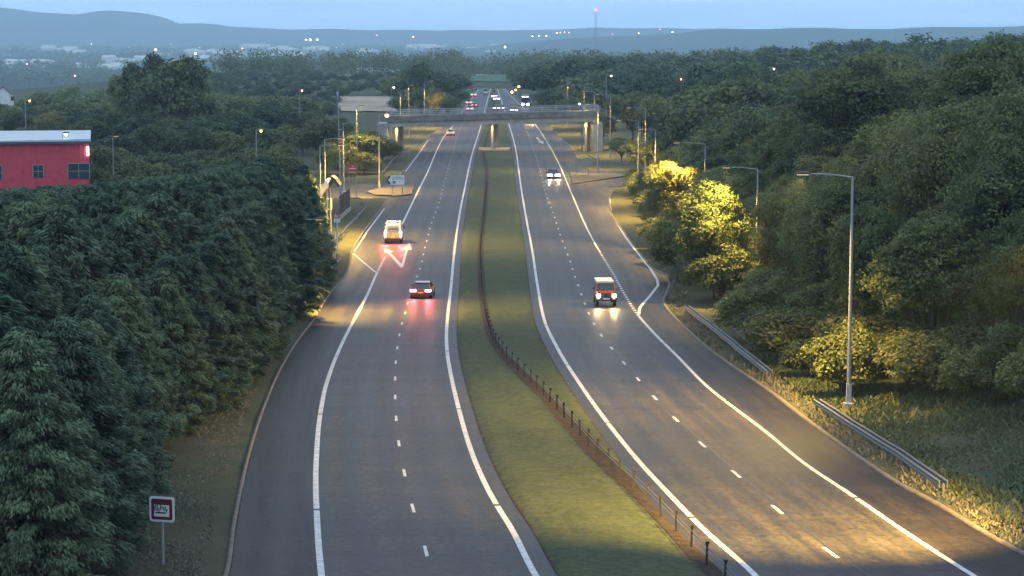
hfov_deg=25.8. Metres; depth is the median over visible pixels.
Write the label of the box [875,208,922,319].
broadleaf tree
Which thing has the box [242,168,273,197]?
conifer
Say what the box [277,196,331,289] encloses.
conifer
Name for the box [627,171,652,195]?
shrub
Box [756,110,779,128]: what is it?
broadleaf tree
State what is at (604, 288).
off road vehicle
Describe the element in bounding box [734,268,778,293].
shrub
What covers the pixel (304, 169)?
conifer
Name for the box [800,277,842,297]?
shrub
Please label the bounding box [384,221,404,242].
van
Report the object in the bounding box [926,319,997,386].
shrub
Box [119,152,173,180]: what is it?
broadleaf tree
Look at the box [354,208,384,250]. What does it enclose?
slip road line
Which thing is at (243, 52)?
house
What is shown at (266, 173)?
conifer
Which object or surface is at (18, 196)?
conifer
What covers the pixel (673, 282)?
guard rail
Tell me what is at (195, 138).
broadleaf tree
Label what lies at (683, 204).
shrub
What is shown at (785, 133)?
broadleaf tree
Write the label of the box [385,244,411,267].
lane arrow
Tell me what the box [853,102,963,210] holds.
broadleaf tree
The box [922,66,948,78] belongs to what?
broadleaf tree
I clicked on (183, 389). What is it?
conifer
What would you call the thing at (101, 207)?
conifer
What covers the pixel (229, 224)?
conifer
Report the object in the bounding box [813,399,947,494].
guard rail
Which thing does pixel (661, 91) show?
broadleaf tree
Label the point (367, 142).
broadleaf tree
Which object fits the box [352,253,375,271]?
shoulder end line
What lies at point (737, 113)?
broadleaf tree
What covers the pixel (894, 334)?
shrub
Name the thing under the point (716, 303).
shrub
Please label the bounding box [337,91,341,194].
mast
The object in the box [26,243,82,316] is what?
conifer
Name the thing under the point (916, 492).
kerb
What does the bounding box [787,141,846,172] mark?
broadleaf tree
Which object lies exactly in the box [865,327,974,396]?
shrub
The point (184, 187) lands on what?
conifer
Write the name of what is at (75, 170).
window
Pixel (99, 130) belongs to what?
broadleaf tree
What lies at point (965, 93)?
broadleaf tree
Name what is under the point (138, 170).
broadleaf tree
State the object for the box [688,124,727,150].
broadleaf tree
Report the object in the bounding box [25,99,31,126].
street lamp
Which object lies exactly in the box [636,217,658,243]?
shrub
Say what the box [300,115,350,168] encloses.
broadleaf tree
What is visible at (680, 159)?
broadleaf tree
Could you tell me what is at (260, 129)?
street lamp
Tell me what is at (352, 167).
red sign
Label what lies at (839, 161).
broadleaf tree
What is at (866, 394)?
grass
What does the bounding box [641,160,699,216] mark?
broadleaf tree
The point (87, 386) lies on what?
conifer
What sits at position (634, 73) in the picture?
woodland
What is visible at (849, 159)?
broadleaf tree
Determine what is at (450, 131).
hatchback
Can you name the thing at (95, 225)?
conifer
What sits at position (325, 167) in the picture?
street lamp
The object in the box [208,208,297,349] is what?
conifer
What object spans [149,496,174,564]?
information sign
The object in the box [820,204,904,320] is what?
broadleaf tree
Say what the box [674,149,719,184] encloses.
broadleaf tree
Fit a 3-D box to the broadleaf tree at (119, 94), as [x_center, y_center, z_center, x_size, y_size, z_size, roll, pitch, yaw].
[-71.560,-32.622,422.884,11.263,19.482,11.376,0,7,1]
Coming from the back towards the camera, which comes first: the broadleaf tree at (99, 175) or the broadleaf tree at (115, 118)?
the broadleaf tree at (115, 118)
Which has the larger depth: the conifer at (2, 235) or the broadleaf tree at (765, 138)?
the broadleaf tree at (765, 138)
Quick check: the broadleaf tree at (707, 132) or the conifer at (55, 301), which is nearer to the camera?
the conifer at (55, 301)
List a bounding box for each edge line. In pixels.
[313,273,377,575]
[402,89,478,223]
[445,89,538,575]
[497,89,758,575]
[504,89,600,251]
[599,252,639,315]
[638,316,976,575]
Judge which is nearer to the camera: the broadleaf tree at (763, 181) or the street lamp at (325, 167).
the broadleaf tree at (763, 181)
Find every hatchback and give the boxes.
[410,281,435,297]
[447,129,454,135]
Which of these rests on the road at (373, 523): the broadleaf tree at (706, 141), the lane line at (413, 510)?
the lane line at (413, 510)
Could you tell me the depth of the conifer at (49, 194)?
149.66 m
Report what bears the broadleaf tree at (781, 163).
on the ground at (630, 222)
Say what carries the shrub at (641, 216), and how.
on the ground at (630, 222)
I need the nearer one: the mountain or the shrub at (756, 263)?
the shrub at (756, 263)
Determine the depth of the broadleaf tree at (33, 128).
401.12 m
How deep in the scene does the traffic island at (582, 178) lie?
379.97 m
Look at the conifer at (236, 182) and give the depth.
196.53 m
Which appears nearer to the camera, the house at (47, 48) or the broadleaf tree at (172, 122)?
the broadleaf tree at (172, 122)
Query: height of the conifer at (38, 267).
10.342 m
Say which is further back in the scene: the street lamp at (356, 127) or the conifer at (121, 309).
the street lamp at (356, 127)
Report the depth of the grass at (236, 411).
94.37 m
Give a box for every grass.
[43,302,313,575]
[650,261,1023,548]
[748,349,1023,528]
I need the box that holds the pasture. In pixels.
[470,75,510,81]
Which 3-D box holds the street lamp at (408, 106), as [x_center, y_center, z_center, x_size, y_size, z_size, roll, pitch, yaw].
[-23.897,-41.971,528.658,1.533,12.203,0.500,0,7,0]
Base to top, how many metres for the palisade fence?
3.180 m
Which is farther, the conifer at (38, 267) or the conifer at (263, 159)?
the conifer at (263, 159)
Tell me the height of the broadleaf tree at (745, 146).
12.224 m
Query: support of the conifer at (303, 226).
on the ground at (630, 222)
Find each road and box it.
[229,89,1023,575]
[321,185,391,197]
[583,171,627,186]
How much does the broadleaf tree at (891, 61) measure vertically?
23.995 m
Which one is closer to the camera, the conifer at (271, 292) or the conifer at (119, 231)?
the conifer at (119, 231)
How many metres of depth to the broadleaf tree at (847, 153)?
184.94 m
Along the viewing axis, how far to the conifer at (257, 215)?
162.26 m
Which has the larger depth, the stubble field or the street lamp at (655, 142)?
the stubble field
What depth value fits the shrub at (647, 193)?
284.40 m
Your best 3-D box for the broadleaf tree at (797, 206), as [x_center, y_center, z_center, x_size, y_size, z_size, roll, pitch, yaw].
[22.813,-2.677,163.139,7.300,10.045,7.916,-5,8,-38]
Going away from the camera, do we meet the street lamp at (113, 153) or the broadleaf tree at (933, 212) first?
the broadleaf tree at (933, 212)
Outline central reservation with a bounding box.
[457,88,723,575]
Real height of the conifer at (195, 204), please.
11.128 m
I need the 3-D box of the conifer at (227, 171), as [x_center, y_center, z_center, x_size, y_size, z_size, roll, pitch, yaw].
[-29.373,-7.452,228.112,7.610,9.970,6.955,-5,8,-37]
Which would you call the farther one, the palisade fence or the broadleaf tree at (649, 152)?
the broadleaf tree at (649, 152)
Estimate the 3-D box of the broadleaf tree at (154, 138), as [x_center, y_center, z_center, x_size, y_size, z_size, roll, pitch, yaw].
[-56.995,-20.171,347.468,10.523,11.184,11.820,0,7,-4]
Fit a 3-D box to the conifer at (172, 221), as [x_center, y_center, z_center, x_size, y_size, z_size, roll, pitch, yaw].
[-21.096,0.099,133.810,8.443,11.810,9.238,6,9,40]
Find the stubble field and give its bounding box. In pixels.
[338,96,396,110]
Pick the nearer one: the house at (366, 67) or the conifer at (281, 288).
the conifer at (281, 288)
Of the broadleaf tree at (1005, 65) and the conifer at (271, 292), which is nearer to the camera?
the conifer at (271, 292)
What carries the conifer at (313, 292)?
on the ground at (630, 222)
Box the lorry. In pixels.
[521,94,529,105]
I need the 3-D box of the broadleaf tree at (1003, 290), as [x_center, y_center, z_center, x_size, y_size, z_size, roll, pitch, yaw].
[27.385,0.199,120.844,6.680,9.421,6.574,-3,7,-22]
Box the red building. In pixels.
[0,130,90,188]
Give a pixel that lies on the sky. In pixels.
(272, 14)
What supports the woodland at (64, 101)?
on the ground at (630, 222)
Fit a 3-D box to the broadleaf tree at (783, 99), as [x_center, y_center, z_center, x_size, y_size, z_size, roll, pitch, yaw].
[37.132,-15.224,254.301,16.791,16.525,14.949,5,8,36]
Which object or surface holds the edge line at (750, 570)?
on the road at (373, 523)
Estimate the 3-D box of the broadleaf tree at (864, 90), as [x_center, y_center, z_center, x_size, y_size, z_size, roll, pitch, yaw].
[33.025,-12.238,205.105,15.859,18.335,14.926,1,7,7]
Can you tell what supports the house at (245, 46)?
on the ground at (630, 222)
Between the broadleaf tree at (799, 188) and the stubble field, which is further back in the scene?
the stubble field
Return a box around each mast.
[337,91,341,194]
[594,9,596,47]
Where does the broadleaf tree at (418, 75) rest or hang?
on the ground at (630, 222)
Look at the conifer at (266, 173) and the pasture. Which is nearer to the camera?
the conifer at (266, 173)
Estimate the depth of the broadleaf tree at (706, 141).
278.53 m
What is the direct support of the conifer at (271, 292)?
on the ground at (630, 222)
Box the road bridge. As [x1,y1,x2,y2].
[377,104,602,150]
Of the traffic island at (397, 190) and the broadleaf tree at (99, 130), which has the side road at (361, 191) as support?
the traffic island at (397, 190)
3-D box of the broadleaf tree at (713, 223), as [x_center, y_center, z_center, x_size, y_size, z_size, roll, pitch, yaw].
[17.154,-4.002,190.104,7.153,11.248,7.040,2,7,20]
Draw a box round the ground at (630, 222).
[0,46,1023,575]
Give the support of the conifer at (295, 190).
on the ground at (630, 222)
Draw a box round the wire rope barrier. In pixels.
[480,181,735,575]
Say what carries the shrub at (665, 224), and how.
on the ground at (630, 222)
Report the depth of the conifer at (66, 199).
152.63 m
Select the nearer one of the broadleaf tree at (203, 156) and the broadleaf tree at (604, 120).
the broadleaf tree at (203, 156)
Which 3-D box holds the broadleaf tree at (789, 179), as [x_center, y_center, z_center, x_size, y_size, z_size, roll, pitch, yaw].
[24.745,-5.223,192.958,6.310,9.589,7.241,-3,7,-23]
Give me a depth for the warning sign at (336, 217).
243.72 m
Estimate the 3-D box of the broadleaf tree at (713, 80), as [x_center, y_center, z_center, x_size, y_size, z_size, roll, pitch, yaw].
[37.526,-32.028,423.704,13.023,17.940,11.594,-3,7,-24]
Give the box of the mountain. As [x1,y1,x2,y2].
[0,8,488,45]
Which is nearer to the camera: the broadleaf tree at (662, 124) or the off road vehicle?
the off road vehicle
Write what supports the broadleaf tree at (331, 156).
on the ground at (630, 222)
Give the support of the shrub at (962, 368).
on the ground at (630, 222)
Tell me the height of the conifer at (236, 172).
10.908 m
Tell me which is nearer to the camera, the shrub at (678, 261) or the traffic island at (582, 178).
the shrub at (678, 261)
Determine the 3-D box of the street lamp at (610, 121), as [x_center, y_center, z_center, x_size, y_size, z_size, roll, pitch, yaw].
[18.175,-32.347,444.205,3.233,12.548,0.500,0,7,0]
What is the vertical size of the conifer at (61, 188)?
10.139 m
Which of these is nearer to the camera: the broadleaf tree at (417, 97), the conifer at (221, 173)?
the conifer at (221, 173)
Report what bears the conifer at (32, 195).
on the ground at (630, 222)
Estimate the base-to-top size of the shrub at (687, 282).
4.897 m
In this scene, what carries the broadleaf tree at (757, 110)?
on the ground at (630, 222)
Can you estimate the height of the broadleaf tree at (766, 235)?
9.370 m
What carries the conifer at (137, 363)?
on the ground at (630, 222)
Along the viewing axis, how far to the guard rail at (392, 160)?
414.06 m
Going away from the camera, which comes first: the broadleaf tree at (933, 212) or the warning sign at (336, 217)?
the broadleaf tree at (933, 212)
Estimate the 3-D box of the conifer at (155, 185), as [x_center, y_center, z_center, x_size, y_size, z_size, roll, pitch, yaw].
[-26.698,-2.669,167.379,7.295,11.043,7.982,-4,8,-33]
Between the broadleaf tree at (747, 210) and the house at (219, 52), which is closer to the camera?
the broadleaf tree at (747, 210)
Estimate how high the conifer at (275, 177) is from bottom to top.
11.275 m
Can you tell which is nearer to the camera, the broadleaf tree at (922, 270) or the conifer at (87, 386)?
the conifer at (87, 386)
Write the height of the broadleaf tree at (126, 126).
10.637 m
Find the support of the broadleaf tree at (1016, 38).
on the ground at (630, 222)
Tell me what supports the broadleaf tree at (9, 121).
on the ground at (630, 222)
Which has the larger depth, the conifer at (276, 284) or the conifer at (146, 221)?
the conifer at (276, 284)
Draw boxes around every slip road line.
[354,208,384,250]
[610,199,658,314]
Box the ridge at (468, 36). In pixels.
[253,28,742,43]
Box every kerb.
[223,131,434,575]
[555,131,577,157]
[609,190,1023,555]
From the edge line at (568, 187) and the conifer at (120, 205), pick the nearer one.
the conifer at (120, 205)
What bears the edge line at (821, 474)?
on the road at (373, 523)
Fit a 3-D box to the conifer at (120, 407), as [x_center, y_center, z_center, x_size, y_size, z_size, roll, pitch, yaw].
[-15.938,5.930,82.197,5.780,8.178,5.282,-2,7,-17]
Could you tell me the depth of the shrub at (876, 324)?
131.00 m
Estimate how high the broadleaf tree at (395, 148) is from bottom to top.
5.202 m
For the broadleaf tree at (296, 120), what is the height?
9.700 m
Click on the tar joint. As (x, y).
(744, 477)
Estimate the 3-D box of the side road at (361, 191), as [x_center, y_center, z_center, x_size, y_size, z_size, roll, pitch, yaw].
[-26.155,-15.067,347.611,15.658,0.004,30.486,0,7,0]
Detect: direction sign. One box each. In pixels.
[385,175,404,197]
[574,158,590,174]
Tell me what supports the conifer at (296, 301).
on the ground at (630, 222)
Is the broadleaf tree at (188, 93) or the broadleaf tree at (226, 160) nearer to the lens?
the broadleaf tree at (226, 160)
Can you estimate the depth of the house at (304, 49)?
7032.18 m
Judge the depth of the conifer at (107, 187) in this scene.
174.51 m
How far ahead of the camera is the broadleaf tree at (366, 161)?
387.25 m
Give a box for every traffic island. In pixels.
[366,183,414,195]
[570,173,623,183]
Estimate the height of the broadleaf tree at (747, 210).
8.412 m
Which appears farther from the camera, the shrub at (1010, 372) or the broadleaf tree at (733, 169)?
the broadleaf tree at (733, 169)
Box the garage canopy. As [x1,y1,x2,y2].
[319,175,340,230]
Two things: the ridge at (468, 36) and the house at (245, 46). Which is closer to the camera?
the house at (245, 46)
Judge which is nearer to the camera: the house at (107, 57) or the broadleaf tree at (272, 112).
the broadleaf tree at (272, 112)
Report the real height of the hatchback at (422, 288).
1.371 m
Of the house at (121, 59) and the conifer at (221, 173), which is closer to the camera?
the conifer at (221, 173)
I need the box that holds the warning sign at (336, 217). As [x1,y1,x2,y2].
[333,213,339,253]
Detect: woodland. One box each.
[0,64,508,87]
[0,85,349,124]
[206,68,395,103]
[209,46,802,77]
[505,30,1023,111]
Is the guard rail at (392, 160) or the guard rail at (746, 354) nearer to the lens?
the guard rail at (746, 354)
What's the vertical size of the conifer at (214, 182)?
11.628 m
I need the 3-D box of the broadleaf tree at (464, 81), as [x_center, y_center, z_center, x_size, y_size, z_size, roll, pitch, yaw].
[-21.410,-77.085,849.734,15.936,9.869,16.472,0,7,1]
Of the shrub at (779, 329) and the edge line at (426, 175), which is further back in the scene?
the edge line at (426, 175)
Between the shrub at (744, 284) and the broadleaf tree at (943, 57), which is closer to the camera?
the shrub at (744, 284)
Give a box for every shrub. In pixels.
[621,167,650,186]
[624,170,646,188]
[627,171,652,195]
[632,194,644,207]
[633,191,644,202]
[635,188,653,215]
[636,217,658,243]
[640,209,646,218]
[641,217,690,243]
[643,207,676,240]
[646,210,658,219]
[647,225,710,267]
[672,250,695,273]
[675,198,692,209]
[677,249,750,296]
[685,241,755,298]
[706,284,785,329]
[713,295,774,350]
[725,305,785,338]
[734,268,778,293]
[736,256,772,274]
[739,265,806,298]
[739,303,826,353]
[749,249,802,274]
[756,273,826,305]
[778,336,820,378]
[779,284,837,325]
[796,317,880,395]
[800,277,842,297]
[809,309,917,340]
[814,304,908,336]
[865,318,935,387]
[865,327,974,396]
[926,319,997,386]
[935,340,1013,402]
[973,318,1023,395]
[992,335,1023,404]
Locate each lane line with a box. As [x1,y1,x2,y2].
[394,92,479,555]
[514,105,839,557]
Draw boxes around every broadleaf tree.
[0,108,46,119]
[0,109,36,130]
[4,126,44,130]
[32,111,69,130]
[41,123,72,130]
[64,109,112,127]
[68,115,110,141]
[89,134,145,155]
[89,144,132,180]
[91,168,119,183]
[103,72,136,119]
[103,110,125,127]
[107,114,157,137]
[116,52,174,116]
[117,157,176,180]
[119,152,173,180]
[120,54,226,120]
[128,123,174,161]
[154,115,185,132]
[156,149,224,167]
[164,123,218,156]
[166,155,225,175]
[177,114,230,146]
[206,152,252,167]
[210,109,257,122]
[211,130,249,157]
[223,114,271,137]
[234,125,299,156]
[239,142,308,178]
[249,102,299,130]
[266,124,315,155]
[275,110,324,155]
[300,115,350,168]
[313,140,358,174]
[333,129,392,170]
[339,121,357,131]
[346,151,385,173]
[349,129,378,153]
[370,138,405,160]
[377,72,402,95]
[377,75,412,98]
[386,96,413,112]
[396,60,440,92]
[406,87,429,113]
[423,86,446,126]
[432,72,468,96]
[436,69,451,91]
[437,95,460,113]
[447,73,475,88]
[450,87,470,103]
[582,116,619,136]
[600,91,650,139]
[607,137,632,161]
[618,138,652,170]
[630,93,674,136]
[639,129,689,170]
[639,133,670,166]
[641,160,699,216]
[645,82,683,103]
[645,125,664,139]
[650,101,681,134]
[652,77,774,143]
[656,141,697,189]
[661,92,728,133]
[669,100,746,143]
[669,153,689,189]
[669,176,754,299]
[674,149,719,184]
[678,72,730,96]
[682,179,693,189]
[685,116,728,144]
[685,165,731,205]
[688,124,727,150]
[689,156,703,178]
[691,133,721,155]
[692,151,730,175]
[696,164,749,198]
[704,162,748,180]
[705,168,780,239]
[709,109,777,162]
[712,168,747,193]
[720,74,796,99]
[721,88,789,107]
[721,105,753,124]
[722,61,782,86]
[722,153,747,166]
[723,107,772,131]
[726,127,773,163]
[732,100,783,112]
[732,170,779,229]
[738,105,778,120]
[741,191,775,256]
[744,123,813,176]
[746,115,817,174]
[746,184,798,264]
[751,106,778,118]
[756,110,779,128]
[758,172,813,223]
[767,123,818,178]
[770,68,813,88]
[770,82,825,129]
[772,102,810,125]
[772,170,848,252]
[779,184,847,282]
[785,54,945,178]
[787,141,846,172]
[788,185,849,285]
[791,143,848,183]
[791,184,892,288]
[804,152,860,187]
[808,63,839,79]
[809,178,843,188]
[819,155,837,180]
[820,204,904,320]
[823,45,939,87]
[826,200,918,281]
[832,146,869,181]
[833,107,931,196]
[834,144,855,170]
[842,50,878,69]
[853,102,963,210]
[856,207,1014,332]
[873,118,952,203]
[874,91,994,212]
[875,65,930,80]
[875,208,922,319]
[889,121,1005,238]
[893,205,997,330]
[909,29,1023,116]
[921,89,981,113]
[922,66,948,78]
[930,110,1023,322]
[931,54,950,69]
[934,53,955,67]
[934,69,971,89]
[944,141,1023,273]
[956,209,1023,326]
[964,82,1023,121]
[975,87,1023,135]
[989,36,1023,72]
[1002,36,1023,57]
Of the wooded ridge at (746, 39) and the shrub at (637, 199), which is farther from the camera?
the wooded ridge at (746, 39)
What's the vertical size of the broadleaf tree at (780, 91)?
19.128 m
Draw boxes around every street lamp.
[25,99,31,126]
[112,135,119,175]
[256,128,263,156]
[296,217,324,253]
[299,89,303,113]
[319,143,343,201]
[324,137,343,217]
[342,122,358,191]
[355,105,362,172]
[378,113,388,187]
[408,85,413,135]
[571,84,584,133]
[586,103,598,171]
[595,94,610,156]
[605,74,611,137]
[615,119,638,170]
[626,107,645,169]
[638,128,655,162]
[673,141,705,170]
[721,165,757,257]
[794,171,853,407]
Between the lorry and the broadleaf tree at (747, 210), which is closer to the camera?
the broadleaf tree at (747, 210)
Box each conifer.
[0,188,31,202]
[0,191,16,222]
[0,201,63,261]
[0,222,16,246]
[0,239,58,340]
[0,271,90,559]
[0,326,116,575]
[4,314,155,574]
[5,257,62,319]
[15,243,63,317]
[18,203,112,306]
[19,189,38,202]
[23,195,62,242]
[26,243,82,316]
[30,185,45,193]
[36,189,66,205]
[44,197,64,204]
[50,188,76,210]
[53,184,71,190]
[53,295,174,504]
[62,187,84,215]
[63,353,156,544]
[73,191,124,226]
[75,183,86,192]
[77,183,103,204]
[80,318,154,521]
[82,217,106,238]
[91,236,142,286]
[94,180,116,194]
[97,273,186,446]
[98,214,158,287]
[104,294,179,476]
[108,314,152,459]
[111,177,148,195]
[111,178,147,201]
[111,207,150,267]
[114,199,131,210]
[119,207,169,267]
[120,193,143,209]
[134,191,199,257]
[138,286,192,446]
[141,176,153,182]
[143,253,230,417]
[144,268,218,435]
[145,179,171,199]
[148,174,175,194]
[159,209,195,255]
[169,175,217,228]
[172,174,189,182]
[177,192,217,238]
[177,253,254,413]
[180,212,206,249]
[193,240,258,400]
[196,168,211,178]
[197,171,236,212]
[203,184,225,212]
[206,191,224,218]
[207,217,278,362]
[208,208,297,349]
[210,230,272,377]
[212,167,227,182]
[213,252,263,387]
[219,167,232,177]
[225,173,255,192]
[227,188,234,201]
[229,170,245,179]
[230,164,241,171]
[230,188,252,210]
[240,203,295,326]
[241,200,305,320]
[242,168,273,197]
[242,236,291,356]
[244,162,285,194]
[246,249,280,358]
[247,188,265,202]
[255,155,286,191]
[261,192,330,320]
[263,249,285,339]
[264,162,283,192]
[265,199,303,312]
[266,262,285,336]
[275,165,289,187]
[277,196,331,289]
[284,178,330,240]
[285,175,333,239]
[286,163,330,228]
[286,192,339,288]
[289,188,332,258]
[290,176,336,252]
[292,215,321,303]
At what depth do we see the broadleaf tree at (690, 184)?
254.65 m
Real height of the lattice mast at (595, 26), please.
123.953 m
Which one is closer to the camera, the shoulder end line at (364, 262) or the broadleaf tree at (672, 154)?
the shoulder end line at (364, 262)
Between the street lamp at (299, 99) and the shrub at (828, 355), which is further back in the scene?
the street lamp at (299, 99)
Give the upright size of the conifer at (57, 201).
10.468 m
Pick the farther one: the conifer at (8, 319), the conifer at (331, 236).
the conifer at (331, 236)
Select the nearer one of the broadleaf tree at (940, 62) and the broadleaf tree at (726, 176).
the broadleaf tree at (726, 176)
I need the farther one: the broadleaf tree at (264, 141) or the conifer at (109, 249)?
the broadleaf tree at (264, 141)
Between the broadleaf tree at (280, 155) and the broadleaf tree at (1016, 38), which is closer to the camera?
the broadleaf tree at (280, 155)
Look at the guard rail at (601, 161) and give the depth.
417.09 m
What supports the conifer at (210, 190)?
on the ground at (630, 222)
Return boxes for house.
[0,86,14,106]
[43,46,54,50]
[73,50,85,54]
[101,55,115,60]
[107,65,117,69]
[115,58,128,63]
[133,55,145,60]
[183,49,194,53]
[191,50,204,54]
[209,51,222,54]
[235,50,246,54]
[242,44,254,48]
[302,47,315,52]
[356,61,379,73]
[420,46,430,50]
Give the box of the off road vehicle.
[593,277,618,305]
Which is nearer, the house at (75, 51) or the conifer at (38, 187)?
the conifer at (38, 187)
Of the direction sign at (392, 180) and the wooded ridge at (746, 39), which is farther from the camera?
the wooded ridge at (746, 39)
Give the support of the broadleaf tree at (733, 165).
on the ground at (630, 222)
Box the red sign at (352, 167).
[348,164,357,194]
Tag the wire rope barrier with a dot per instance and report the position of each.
(619, 460)
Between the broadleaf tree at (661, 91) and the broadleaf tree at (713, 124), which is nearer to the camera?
the broadleaf tree at (713, 124)
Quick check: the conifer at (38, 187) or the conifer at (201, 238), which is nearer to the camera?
the conifer at (201, 238)
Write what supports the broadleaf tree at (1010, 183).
on the ground at (630, 222)
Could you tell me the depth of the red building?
273.88 m
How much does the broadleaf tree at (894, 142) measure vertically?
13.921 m
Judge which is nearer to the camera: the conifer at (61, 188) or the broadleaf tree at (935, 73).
the conifer at (61, 188)
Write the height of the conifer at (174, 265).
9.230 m
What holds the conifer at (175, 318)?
on the ground at (630, 222)
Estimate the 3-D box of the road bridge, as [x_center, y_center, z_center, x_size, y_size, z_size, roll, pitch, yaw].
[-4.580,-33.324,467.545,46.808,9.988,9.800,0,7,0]
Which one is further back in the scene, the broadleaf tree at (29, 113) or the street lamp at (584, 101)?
the street lamp at (584, 101)
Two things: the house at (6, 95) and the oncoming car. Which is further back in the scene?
the house at (6, 95)
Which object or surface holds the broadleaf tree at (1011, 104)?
on the ground at (630, 222)
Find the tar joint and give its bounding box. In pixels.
[616,351,869,575]
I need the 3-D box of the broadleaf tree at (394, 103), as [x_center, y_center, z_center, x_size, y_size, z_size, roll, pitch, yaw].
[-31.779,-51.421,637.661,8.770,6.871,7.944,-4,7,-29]
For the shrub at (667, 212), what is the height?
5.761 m
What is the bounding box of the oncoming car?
[546,169,559,178]
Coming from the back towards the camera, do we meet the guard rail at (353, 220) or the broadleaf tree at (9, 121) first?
the broadleaf tree at (9, 121)
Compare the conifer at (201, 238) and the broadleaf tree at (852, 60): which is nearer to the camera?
the conifer at (201, 238)
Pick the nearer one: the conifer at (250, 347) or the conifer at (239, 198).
the conifer at (250, 347)
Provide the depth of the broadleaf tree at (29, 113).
452.17 m
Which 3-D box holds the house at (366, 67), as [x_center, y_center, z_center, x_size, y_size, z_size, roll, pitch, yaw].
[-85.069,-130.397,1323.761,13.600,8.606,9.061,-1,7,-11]
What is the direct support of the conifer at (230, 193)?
on the ground at (630, 222)
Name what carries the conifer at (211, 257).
on the ground at (630, 222)
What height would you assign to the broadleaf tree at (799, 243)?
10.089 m
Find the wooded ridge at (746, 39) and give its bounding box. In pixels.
[407,26,1023,55]
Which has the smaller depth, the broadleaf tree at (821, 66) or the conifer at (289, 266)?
the conifer at (289, 266)
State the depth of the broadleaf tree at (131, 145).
341.06 m
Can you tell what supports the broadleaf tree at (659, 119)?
on the ground at (630, 222)
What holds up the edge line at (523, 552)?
on the road at (373, 523)
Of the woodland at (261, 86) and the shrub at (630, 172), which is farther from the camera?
the woodland at (261, 86)
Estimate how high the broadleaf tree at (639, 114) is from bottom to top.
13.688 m
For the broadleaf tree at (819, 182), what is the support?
on the ground at (630, 222)
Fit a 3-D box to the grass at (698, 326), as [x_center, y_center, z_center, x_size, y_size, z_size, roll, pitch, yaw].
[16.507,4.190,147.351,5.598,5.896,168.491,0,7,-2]
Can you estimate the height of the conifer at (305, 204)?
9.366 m
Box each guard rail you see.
[335,201,365,241]
[380,147,407,176]
[587,152,629,165]
[669,263,677,294]
[684,305,772,376]
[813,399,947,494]
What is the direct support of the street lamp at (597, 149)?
on the ground at (630, 222)
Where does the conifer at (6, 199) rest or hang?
on the ground at (630, 222)
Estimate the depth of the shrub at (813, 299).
143.22 m
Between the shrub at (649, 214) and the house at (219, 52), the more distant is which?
the house at (219, 52)
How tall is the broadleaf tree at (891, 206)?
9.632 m
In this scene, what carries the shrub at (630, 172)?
on the ground at (630, 222)
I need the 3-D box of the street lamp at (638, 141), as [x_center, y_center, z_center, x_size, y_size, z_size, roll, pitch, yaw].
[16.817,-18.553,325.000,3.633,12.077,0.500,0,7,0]
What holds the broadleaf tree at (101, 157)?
on the ground at (630, 222)
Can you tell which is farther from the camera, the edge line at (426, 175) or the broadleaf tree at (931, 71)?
the edge line at (426, 175)
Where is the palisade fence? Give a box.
[338,188,350,218]
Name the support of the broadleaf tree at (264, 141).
on the ground at (630, 222)
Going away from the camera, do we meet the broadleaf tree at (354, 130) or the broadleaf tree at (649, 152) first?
the broadleaf tree at (649, 152)
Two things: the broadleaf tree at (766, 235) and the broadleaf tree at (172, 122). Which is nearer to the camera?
the broadleaf tree at (766, 235)
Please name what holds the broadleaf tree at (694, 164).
on the ground at (630, 222)
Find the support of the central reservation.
on the road at (373, 523)
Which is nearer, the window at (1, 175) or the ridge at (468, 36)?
the window at (1, 175)
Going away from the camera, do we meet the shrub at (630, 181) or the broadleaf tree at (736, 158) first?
the broadleaf tree at (736, 158)
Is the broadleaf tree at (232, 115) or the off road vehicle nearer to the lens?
the off road vehicle
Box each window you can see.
[0,165,2,179]
[32,164,43,177]
[67,163,89,178]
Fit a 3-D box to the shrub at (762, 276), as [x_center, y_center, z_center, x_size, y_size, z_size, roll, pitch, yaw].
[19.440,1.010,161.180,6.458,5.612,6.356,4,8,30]
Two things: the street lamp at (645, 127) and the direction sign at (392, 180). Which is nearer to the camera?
the direction sign at (392, 180)
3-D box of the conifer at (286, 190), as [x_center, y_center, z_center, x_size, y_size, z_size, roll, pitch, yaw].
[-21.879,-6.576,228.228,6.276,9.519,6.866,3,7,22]
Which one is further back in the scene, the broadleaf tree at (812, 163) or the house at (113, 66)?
the house at (113, 66)
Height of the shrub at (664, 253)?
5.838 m
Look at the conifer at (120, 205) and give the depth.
145.57 m
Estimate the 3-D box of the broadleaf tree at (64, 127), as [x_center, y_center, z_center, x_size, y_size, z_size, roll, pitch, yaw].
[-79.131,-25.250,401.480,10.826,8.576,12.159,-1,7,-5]
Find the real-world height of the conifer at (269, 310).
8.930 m
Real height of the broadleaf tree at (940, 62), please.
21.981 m
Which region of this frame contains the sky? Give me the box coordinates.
[0,0,1023,29]
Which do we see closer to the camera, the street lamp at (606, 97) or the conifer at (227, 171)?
the conifer at (227, 171)
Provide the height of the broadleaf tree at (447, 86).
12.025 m
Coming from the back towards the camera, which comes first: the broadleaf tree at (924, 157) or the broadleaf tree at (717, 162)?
the broadleaf tree at (717, 162)

